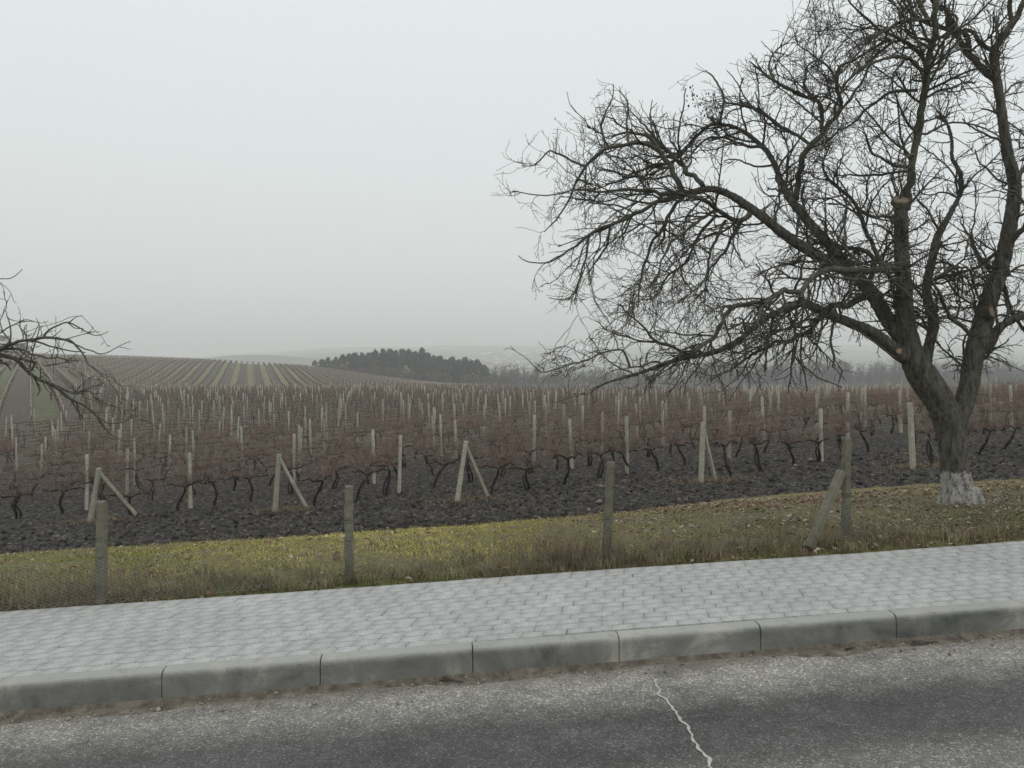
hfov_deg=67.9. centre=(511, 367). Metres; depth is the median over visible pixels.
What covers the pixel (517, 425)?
grapevine
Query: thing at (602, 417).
vineyard post
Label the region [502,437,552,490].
grapevine
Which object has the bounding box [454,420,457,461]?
vineyard post
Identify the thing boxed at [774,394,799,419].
grapevine
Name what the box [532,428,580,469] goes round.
grapevine
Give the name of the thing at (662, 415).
vineyard post
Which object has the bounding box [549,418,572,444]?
grapevine
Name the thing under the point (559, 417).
grapevine
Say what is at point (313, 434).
trellis wire
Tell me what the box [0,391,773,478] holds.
trellis wire
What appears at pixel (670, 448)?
grapevine
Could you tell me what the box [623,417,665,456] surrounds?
grapevine
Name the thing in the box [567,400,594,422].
grapevine
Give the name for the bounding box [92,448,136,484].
grapevine
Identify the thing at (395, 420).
grapevine
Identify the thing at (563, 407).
vineyard post
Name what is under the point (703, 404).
grapevine
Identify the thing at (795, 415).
grapevine
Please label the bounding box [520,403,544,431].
grapevine
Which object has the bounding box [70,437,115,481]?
grapevine
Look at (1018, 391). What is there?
grapevine
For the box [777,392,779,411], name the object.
vineyard post
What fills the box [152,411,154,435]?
vineyard post
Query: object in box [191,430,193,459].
vineyard post
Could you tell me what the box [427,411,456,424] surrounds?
grapevine
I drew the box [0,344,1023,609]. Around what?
ground
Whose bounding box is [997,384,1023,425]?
grapevine
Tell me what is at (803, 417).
grapevine
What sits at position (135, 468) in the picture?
grapevine
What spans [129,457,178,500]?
grapevine
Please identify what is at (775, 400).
grapevine
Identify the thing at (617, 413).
grapevine
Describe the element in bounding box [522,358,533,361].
house
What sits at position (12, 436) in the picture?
vineyard post
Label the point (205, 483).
grapevine
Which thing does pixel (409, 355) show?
pine tree
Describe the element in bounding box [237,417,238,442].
vineyard post
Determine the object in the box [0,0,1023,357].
sky
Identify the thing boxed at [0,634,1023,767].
road
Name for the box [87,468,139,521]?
braced row post
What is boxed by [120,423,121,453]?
vineyard post
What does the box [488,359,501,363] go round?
house
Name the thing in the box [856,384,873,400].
grapevine
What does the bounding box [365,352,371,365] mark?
pine tree
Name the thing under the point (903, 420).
grapevine
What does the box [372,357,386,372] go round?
pine tree
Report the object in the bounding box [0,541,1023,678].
pavement
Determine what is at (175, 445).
grapevine
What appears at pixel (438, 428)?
grapevine
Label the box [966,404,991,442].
grapevine
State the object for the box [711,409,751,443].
grapevine
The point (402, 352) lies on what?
pine tree
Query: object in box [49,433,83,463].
grapevine
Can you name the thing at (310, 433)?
vineyard post
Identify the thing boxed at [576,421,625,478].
grapevine
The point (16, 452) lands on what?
vineyard post
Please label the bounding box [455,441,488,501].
braced row post
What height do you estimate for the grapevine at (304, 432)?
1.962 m
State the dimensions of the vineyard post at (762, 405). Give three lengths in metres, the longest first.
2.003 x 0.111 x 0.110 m
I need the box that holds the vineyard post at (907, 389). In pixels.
[906,385,908,418]
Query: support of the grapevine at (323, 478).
on the ground at (38, 508)
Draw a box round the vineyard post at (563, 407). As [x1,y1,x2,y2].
[562,404,564,438]
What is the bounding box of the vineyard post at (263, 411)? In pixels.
[263,403,264,420]
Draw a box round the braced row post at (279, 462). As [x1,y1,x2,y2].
[272,454,307,510]
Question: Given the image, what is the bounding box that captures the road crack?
[652,676,711,767]
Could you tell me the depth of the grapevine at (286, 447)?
30.93 m
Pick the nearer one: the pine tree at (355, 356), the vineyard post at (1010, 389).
the vineyard post at (1010, 389)
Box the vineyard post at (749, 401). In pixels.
[748,389,750,419]
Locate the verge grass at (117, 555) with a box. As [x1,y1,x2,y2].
[0,478,1023,611]
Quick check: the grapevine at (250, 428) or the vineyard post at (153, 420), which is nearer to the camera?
the grapevine at (250, 428)
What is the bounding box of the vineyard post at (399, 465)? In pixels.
[397,435,401,492]
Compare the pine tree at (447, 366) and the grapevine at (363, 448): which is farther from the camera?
the pine tree at (447, 366)
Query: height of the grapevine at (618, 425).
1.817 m
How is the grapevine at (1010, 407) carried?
on the ground at (38, 508)
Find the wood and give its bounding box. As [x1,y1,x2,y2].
[486,354,1023,388]
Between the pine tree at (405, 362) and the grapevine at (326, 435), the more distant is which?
the pine tree at (405, 362)
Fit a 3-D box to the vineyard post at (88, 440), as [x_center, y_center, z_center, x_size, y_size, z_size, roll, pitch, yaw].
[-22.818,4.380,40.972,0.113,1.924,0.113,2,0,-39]
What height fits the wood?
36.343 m
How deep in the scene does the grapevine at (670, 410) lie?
41.54 m
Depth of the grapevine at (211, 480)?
23.81 m
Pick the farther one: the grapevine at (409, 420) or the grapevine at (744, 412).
the grapevine at (409, 420)
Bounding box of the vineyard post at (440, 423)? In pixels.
[439,414,442,454]
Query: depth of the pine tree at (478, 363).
406.38 m
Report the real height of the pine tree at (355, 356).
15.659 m
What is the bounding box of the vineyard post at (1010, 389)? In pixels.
[1009,385,1012,429]
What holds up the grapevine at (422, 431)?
on the ground at (38, 508)
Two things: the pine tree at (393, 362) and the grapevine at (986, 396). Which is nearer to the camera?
the grapevine at (986, 396)
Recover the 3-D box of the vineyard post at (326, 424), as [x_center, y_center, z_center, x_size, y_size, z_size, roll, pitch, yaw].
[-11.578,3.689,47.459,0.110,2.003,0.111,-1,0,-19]
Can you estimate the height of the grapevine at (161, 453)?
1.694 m
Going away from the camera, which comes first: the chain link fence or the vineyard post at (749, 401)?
the chain link fence
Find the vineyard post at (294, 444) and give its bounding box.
[292,434,295,481]
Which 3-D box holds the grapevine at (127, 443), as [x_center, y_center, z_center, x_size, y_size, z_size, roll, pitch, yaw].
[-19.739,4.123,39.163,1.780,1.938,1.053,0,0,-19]
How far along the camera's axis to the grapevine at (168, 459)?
31.39 m
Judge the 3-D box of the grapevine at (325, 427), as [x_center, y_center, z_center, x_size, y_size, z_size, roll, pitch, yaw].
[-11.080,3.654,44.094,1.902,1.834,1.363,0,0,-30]
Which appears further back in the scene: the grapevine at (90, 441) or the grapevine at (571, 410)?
the grapevine at (571, 410)
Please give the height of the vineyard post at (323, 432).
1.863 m
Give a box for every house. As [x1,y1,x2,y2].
[484,363,492,367]
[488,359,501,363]
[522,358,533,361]
[583,365,593,370]
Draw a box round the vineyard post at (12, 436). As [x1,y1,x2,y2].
[11,426,12,453]
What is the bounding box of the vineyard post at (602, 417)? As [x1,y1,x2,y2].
[601,412,603,451]
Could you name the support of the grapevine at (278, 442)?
on the ground at (38, 508)
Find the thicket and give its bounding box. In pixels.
[337,365,513,386]
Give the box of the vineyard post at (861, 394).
[860,388,862,419]
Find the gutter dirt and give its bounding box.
[0,630,1023,724]
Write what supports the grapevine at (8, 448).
on the ground at (38, 508)
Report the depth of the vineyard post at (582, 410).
34.44 m
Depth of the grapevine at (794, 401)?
41.82 m
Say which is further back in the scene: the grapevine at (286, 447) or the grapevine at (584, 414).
the grapevine at (584, 414)
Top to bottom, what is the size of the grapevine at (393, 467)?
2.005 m
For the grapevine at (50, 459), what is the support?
on the ground at (38, 508)
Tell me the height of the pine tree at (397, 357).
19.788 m
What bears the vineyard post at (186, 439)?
on the ground at (38, 508)
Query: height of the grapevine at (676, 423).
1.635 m
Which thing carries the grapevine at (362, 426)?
on the ground at (38, 508)
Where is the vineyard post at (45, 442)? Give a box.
[43,437,46,471]
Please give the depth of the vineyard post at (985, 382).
39.57 m
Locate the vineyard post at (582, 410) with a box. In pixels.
[581,406,583,443]
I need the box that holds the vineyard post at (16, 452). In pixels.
[15,437,17,469]
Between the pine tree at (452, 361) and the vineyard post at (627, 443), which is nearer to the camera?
the vineyard post at (627, 443)
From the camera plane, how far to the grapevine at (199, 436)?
44.03 m
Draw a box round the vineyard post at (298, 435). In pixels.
[298,425,299,451]
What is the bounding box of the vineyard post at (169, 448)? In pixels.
[168,435,170,472]
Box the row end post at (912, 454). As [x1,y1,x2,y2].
[907,403,938,468]
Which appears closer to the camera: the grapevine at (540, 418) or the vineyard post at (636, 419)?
the vineyard post at (636, 419)
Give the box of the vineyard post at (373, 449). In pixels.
[371,430,375,483]
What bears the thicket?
on the ground at (38, 508)
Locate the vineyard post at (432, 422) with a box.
[431,416,434,448]
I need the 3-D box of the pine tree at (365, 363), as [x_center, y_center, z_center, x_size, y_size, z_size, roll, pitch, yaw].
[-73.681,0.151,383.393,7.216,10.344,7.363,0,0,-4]
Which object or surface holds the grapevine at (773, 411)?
on the ground at (38, 508)
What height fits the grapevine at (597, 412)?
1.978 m
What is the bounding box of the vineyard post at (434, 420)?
[432,409,435,442]
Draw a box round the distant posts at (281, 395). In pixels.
[0,352,1001,424]
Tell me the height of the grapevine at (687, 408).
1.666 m
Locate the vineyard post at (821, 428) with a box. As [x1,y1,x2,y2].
[819,409,823,461]
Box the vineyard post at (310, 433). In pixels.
[309,419,311,456]
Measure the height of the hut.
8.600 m
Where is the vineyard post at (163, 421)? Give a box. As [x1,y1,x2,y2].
[163,412,164,438]
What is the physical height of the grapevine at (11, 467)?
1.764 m
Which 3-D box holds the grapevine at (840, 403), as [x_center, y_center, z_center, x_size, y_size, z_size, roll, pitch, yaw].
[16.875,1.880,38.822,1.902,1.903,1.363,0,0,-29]
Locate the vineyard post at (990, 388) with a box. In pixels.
[989,383,991,419]
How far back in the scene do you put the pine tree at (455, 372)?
376.71 m
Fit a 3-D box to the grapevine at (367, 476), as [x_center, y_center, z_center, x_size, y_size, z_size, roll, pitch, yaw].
[-4.255,3.065,23.100,1.869,2.024,1.080,0,0,-31]
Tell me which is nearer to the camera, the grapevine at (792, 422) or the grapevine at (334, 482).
the grapevine at (334, 482)
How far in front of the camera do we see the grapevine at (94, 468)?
27.68 m
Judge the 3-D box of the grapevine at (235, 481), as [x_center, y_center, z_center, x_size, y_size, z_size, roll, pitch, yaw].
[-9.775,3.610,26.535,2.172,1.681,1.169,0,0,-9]
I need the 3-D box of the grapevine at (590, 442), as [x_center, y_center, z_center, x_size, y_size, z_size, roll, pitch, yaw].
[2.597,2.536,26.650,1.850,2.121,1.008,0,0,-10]
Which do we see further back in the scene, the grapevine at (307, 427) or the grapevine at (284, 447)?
the grapevine at (307, 427)
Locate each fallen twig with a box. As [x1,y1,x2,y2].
[439,677,462,682]
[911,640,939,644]
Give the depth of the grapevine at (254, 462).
33.03 m
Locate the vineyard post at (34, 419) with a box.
[33,409,34,430]
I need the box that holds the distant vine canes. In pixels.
[0,352,1023,470]
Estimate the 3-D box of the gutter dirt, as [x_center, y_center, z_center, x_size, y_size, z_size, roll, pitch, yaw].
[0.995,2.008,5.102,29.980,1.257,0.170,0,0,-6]
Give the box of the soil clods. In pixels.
[0,441,1021,553]
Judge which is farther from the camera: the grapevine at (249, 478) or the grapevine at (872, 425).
the grapevine at (872, 425)
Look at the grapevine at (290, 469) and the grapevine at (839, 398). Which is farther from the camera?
the grapevine at (839, 398)
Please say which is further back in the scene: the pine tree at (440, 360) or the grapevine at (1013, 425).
the pine tree at (440, 360)
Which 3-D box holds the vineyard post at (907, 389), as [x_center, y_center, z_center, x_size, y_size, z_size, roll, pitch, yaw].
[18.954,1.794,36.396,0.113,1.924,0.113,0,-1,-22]
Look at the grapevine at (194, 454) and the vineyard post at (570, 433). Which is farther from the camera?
the grapevine at (194, 454)
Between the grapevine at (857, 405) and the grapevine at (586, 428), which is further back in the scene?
the grapevine at (857, 405)
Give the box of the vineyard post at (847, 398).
[846,392,849,437]
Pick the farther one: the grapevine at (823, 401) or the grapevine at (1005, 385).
the grapevine at (1005, 385)
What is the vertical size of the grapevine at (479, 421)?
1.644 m
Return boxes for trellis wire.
[0,383,950,495]
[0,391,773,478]
[0,395,687,470]
[2,385,898,486]
[91,380,1023,494]
[280,381,1019,483]
[460,384,1021,472]
[706,389,1022,452]
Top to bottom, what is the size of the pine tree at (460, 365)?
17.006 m
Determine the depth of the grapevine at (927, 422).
27.01 m
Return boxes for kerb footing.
[0,628,1023,714]
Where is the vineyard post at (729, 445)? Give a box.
[727,410,730,457]
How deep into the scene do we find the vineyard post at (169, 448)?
34.47 m
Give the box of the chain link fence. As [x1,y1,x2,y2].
[0,438,1023,610]
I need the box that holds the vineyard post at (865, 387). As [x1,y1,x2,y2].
[863,386,866,426]
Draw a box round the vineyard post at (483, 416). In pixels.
[483,405,484,432]
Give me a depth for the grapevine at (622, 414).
39.77 m
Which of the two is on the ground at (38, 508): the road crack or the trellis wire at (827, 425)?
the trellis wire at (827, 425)
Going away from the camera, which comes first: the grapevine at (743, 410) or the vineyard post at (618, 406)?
the grapevine at (743, 410)
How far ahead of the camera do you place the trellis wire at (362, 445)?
28.35 m
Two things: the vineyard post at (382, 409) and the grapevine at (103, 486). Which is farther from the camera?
the vineyard post at (382, 409)
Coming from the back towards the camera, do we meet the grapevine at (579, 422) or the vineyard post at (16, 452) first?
the vineyard post at (16, 452)
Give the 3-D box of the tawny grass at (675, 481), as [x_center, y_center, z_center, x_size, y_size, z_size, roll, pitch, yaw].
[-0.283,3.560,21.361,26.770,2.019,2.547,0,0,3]
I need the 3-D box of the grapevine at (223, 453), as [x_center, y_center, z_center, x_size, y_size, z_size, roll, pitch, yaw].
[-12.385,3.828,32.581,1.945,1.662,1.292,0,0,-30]
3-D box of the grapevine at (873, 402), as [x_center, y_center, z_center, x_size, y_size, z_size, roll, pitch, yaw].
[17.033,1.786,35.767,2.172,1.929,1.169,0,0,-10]
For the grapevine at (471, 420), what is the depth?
41.61 m
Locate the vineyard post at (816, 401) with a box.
[815,394,817,432]
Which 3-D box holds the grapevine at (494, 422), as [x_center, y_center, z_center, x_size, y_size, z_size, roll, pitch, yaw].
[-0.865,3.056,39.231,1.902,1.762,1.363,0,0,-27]
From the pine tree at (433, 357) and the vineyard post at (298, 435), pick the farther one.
the pine tree at (433, 357)
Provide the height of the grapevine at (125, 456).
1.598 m
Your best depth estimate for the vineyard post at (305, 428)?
43.65 m
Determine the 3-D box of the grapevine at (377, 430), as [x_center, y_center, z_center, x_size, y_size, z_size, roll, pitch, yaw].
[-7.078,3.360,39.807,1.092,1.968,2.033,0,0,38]
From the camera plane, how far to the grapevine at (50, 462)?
32.59 m
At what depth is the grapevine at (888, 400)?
40.51 m
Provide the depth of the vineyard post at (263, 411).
63.57 m
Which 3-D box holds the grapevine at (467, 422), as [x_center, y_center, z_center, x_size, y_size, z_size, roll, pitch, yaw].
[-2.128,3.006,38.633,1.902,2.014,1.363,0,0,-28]
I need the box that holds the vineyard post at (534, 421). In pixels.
[532,415,535,460]
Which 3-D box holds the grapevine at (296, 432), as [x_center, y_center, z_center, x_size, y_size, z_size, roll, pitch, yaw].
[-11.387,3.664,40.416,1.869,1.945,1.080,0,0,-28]
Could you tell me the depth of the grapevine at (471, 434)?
31.41 m
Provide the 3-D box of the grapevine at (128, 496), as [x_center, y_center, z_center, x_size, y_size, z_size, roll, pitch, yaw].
[-11.374,3.693,22.395,1.817,1.652,1.288,0,0,-4]
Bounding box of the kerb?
[0,599,1023,710]
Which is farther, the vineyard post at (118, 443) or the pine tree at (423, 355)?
the pine tree at (423, 355)
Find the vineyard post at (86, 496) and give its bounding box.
[84,454,88,509]
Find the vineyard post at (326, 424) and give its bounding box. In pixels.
[325,411,327,438]
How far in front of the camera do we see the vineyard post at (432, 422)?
37.52 m
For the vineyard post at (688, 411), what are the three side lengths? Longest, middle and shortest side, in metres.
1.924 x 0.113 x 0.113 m
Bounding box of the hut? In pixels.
[3,343,25,353]
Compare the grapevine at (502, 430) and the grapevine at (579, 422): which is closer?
the grapevine at (502, 430)
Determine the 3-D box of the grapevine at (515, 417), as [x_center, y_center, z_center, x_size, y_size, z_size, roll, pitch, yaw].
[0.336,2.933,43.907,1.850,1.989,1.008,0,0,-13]
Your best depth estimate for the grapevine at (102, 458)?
30.08 m
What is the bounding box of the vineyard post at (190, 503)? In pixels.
[188,453,192,507]
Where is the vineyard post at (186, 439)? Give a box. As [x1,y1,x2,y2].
[185,426,187,458]
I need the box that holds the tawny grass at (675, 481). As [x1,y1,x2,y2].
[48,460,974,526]
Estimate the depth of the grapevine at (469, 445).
28.51 m
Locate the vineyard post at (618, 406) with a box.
[617,400,619,432]
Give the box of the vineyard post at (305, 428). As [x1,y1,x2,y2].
[304,418,306,446]
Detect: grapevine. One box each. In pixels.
[0,434,30,459]
[0,436,26,462]
[0,437,25,471]
[0,450,38,490]
[0,458,41,507]
[0,459,16,482]
[0,467,38,518]
[6,456,55,495]
[17,442,57,466]
[18,438,69,472]
[26,464,95,512]
[27,428,61,448]
[29,445,78,485]
[30,446,68,477]
[35,450,84,488]
[42,433,75,457]
[45,456,102,501]
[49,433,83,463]
[50,447,96,475]
[60,441,105,469]
[66,431,94,452]
[66,446,117,488]
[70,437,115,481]
[70,452,120,496]
[75,428,107,451]
[75,453,136,506]
[76,429,109,459]
[84,426,111,452]
[86,441,129,471]
[87,432,126,465]
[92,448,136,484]
[92,466,163,515]
[102,425,128,450]
[105,447,148,477]
[107,428,142,459]
[107,443,161,491]
[109,429,146,463]
[122,429,153,452]
[125,434,160,457]
[126,435,164,466]
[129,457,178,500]
[136,443,186,473]
[141,430,174,461]
[143,433,185,464]
[146,445,186,480]
[151,456,212,510]
[152,421,180,448]
[154,432,194,463]
[165,453,213,494]
[171,431,197,459]
[172,432,209,463]
[172,439,214,470]
[176,447,222,484]
[180,423,211,445]
[182,453,247,505]
[187,426,214,446]
[194,427,228,448]
[197,446,265,490]
[198,425,233,460]
[200,429,240,466]
[201,438,242,473]
[202,420,235,448]
[210,439,263,480]
[219,432,255,451]
[221,453,282,500]
[225,431,261,463]
[225,437,271,470]
[235,432,278,472]
[241,417,268,444]
[245,424,274,450]
[251,419,282,445]
[251,425,285,455]
[256,422,289,445]
[259,444,305,485]
[260,431,297,453]
[263,439,307,457]
[269,431,302,452]
[272,419,303,441]
[272,440,318,480]
[272,440,326,494]
[274,415,303,438]
[280,428,315,450]
[282,419,313,450]
[285,444,344,505]
[286,418,321,440]
[287,432,328,463]
[292,418,320,440]
[309,439,359,473]
[310,446,360,488]
[311,417,335,443]
[311,421,342,454]
[316,429,360,459]
[318,432,359,468]
[326,422,356,447]
[326,428,368,464]
[337,415,369,451]
[337,439,396,483]
[339,415,369,437]
[340,440,398,499]
[344,433,390,470]
[350,415,378,440]
[363,434,420,494]
[364,415,390,449]
[365,417,393,442]
[368,426,411,460]
[369,427,420,480]
[371,415,390,438]
[381,422,413,434]
[381,424,421,467]
[382,415,416,452]
[389,411,418,434]
[399,414,429,441]
[399,422,435,458]
[402,407,428,433]
[403,429,450,474]
[407,423,438,444]
[409,430,445,464]
[416,430,470,488]
[420,419,462,454]
[422,416,455,441]
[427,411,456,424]
[432,418,466,445]
[437,428,478,459]
[440,431,490,482]
[442,418,476,444]
[448,427,489,470]
[449,411,478,440]
[451,408,472,434]
[455,410,483,444]
[461,431,521,494]
[464,409,487,433]
[465,412,494,431]
[474,416,514,448]
[474,427,526,465]
[475,420,503,457]
[477,412,507,440]
[479,431,523,478]
[492,405,516,427]
[494,416,530,454]
[496,416,539,462]
[501,405,523,423]
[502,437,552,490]
[504,402,531,432]
[506,414,528,440]
[508,421,551,473]
[517,417,555,435]
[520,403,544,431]
[524,411,553,436]
[525,405,555,442]
[527,423,575,457]
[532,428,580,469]
[537,405,560,430]
[540,428,599,484]
[543,407,572,433]
[549,412,577,439]
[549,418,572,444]
[555,414,595,452]
[559,399,578,418]
[562,409,598,443]
[565,411,609,465]
[566,405,598,428]
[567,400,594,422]
[571,407,596,432]
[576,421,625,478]
[579,404,608,428]
[582,415,616,449]
[584,413,628,459]
[586,404,616,426]
[587,401,614,436]
[599,400,631,433]
[600,397,620,426]
[600,425,655,473]
[606,405,641,439]
[607,409,640,446]
[615,400,634,427]
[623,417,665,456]
[624,402,655,435]
[628,400,660,445]
[628,422,671,467]
[634,400,652,415]
[638,403,660,430]
[645,394,673,424]
[645,404,679,425]
[645,414,686,453]
[657,420,705,465]
[660,401,684,422]
[664,411,691,441]
[666,404,707,448]
[667,396,687,420]
[667,403,694,432]
[677,395,700,421]
[678,399,701,422]
[682,400,716,439]
[686,414,731,450]
[690,396,713,411]
[691,402,715,421]
[692,406,737,446]
[696,402,729,436]
[696,414,747,476]
[706,397,730,423]
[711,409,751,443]
[716,397,733,418]
[719,394,754,429]
[719,395,746,421]
[720,414,763,456]
[725,398,750,424]
[730,395,755,422]
[731,401,758,431]
[737,406,769,441]
[738,415,781,471]
[741,393,761,419]
[748,408,795,452]
[753,395,779,423]
[757,399,790,428]
[765,395,784,407]
[765,401,800,437]
[766,417,818,464]
[773,392,796,416]
[773,407,801,448]
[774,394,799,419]
[782,400,808,426]
[784,386,810,402]
[785,391,805,418]
[789,395,825,434]
[792,390,822,424]
[798,414,841,461]
[805,400,843,444]
[806,398,836,431]
[808,392,831,408]
[818,392,837,420]
[822,397,862,441]
[823,411,862,451]
[827,389,855,415]
[832,390,848,415]
[837,402,888,451]
[839,388,867,418]
[843,392,869,425]
[854,399,888,435]
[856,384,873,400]
[859,387,889,423]
[863,384,890,417]
[874,388,911,433]
[877,387,897,416]
[877,387,907,422]
[884,391,918,421]
[887,399,930,443]
[903,391,922,419]
[905,405,936,464]
[917,403,936,441]
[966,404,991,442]
[970,403,1019,454]
[974,388,1007,433]
[975,381,999,420]
[982,388,1022,430]
[987,377,1009,411]
[991,375,1017,402]
[995,402,1023,448]
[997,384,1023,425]
[997,385,1022,416]
[1006,383,1023,407]
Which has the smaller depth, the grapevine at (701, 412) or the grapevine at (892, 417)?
the grapevine at (892, 417)
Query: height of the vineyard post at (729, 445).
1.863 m
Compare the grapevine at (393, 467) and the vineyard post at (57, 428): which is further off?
the vineyard post at (57, 428)
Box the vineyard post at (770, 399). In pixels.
[769,391,771,428]
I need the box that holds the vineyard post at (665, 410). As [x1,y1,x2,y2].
[665,397,666,427]
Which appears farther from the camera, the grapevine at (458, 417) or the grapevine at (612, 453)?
the grapevine at (458, 417)
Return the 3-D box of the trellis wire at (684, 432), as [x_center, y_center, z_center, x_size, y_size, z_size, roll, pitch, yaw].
[24.228,1.623,35.830,59.391,2.628,0.004,0,0,-30]
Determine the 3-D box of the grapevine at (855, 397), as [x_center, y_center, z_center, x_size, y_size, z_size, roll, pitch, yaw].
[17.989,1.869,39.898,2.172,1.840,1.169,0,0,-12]
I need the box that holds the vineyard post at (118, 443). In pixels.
[117,430,119,464]
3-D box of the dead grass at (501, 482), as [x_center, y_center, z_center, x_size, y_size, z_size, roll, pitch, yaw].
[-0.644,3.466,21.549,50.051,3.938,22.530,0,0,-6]
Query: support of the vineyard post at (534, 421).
on the ground at (38, 508)
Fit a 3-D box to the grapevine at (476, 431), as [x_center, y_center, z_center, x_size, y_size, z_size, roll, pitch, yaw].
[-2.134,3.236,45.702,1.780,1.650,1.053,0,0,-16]
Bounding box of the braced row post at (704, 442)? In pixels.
[698,422,716,481]
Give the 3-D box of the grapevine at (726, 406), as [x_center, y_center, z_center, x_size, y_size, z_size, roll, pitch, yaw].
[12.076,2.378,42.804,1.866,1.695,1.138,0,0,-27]
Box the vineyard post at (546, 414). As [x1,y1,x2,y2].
[545,403,546,436]
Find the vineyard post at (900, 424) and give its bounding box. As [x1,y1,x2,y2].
[898,390,902,432]
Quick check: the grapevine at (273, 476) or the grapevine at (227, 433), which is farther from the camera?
the grapevine at (227, 433)
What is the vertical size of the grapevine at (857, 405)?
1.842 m
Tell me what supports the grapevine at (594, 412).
on the ground at (38, 508)
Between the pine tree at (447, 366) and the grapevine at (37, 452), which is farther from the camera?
the pine tree at (447, 366)
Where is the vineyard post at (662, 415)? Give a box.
[661,401,664,443]
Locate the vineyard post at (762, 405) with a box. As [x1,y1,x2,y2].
[761,397,765,439]
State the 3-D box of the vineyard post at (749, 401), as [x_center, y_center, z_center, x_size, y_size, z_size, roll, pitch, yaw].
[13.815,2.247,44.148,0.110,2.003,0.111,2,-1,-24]
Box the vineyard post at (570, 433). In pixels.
[568,419,573,467]
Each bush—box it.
[0,335,17,352]
[400,365,413,379]
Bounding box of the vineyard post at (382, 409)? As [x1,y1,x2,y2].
[382,399,383,419]
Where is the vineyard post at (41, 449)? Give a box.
[40,444,42,479]
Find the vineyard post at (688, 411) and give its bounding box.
[687,398,689,432]
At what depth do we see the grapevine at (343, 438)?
34.80 m
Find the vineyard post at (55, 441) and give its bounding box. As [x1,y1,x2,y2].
[54,429,56,460]
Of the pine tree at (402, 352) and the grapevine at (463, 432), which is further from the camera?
the pine tree at (402, 352)
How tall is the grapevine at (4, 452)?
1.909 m
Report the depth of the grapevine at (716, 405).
39.06 m
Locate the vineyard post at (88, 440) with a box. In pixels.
[87,431,89,458]
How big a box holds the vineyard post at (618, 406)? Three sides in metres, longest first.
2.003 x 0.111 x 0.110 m
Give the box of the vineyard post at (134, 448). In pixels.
[133,439,135,484]
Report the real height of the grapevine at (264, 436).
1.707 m
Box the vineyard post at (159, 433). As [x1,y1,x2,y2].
[156,423,160,454]
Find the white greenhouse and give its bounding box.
[560,345,588,369]
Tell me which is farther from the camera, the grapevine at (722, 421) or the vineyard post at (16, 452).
the vineyard post at (16, 452)
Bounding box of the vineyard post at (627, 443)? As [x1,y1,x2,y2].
[625,416,628,473]
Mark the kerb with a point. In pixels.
(137, 683)
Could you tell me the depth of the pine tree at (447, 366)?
405.86 m
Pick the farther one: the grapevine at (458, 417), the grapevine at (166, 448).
the grapevine at (458, 417)
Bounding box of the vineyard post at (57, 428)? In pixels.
[57,420,58,439]
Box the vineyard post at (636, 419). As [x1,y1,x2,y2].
[635,404,638,438]
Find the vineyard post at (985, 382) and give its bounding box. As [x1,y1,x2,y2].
[983,377,986,411]
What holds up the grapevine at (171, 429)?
on the ground at (38, 508)
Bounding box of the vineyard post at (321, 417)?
[321,408,322,432]
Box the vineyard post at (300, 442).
[298,427,302,472]
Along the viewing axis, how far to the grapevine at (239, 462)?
29.90 m
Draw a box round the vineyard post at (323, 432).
[323,419,324,448]
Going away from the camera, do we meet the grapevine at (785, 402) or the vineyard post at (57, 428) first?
the grapevine at (785, 402)
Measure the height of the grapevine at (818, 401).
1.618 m
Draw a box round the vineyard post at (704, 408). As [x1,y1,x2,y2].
[703,406,705,448]
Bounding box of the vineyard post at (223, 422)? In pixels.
[222,413,223,437]
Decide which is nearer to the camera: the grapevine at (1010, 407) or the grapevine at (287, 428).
the grapevine at (1010, 407)
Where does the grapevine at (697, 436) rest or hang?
on the ground at (38, 508)
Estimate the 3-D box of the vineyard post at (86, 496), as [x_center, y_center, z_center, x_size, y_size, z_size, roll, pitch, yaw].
[-13.828,3.812,24.705,0.110,2.003,0.111,0,-1,-38]
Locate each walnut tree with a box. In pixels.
[0,269,160,447]
[492,0,1023,506]
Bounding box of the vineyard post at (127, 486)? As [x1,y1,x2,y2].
[125,449,128,493]
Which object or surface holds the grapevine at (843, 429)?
on the ground at (38, 508)
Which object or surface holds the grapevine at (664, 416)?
on the ground at (38, 508)
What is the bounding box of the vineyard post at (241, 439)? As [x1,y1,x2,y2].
[240,427,243,461]
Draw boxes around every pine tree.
[317,359,327,369]
[325,357,332,369]
[331,356,337,370]
[336,354,347,367]
[346,353,353,365]
[348,360,356,370]
[351,352,360,366]
[359,352,365,360]
[360,359,370,370]
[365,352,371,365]
[369,349,378,375]
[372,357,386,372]
[378,348,388,368]
[386,348,394,366]
[388,356,399,379]
[394,350,401,369]
[398,349,405,369]
[400,358,411,370]
[403,349,414,380]
[411,359,425,381]
[412,351,420,365]
[417,347,429,369]
[425,363,435,375]
[431,355,436,365]
[433,355,446,373]
[436,365,447,382]
[445,359,451,373]
[447,356,457,372]
[449,366,460,383]
[456,359,463,375]
[460,356,468,371]
[462,369,472,383]
[465,359,478,377]
[474,359,482,382]
[479,364,489,379]
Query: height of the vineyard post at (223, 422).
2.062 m
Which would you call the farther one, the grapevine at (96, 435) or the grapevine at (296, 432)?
the grapevine at (96, 435)

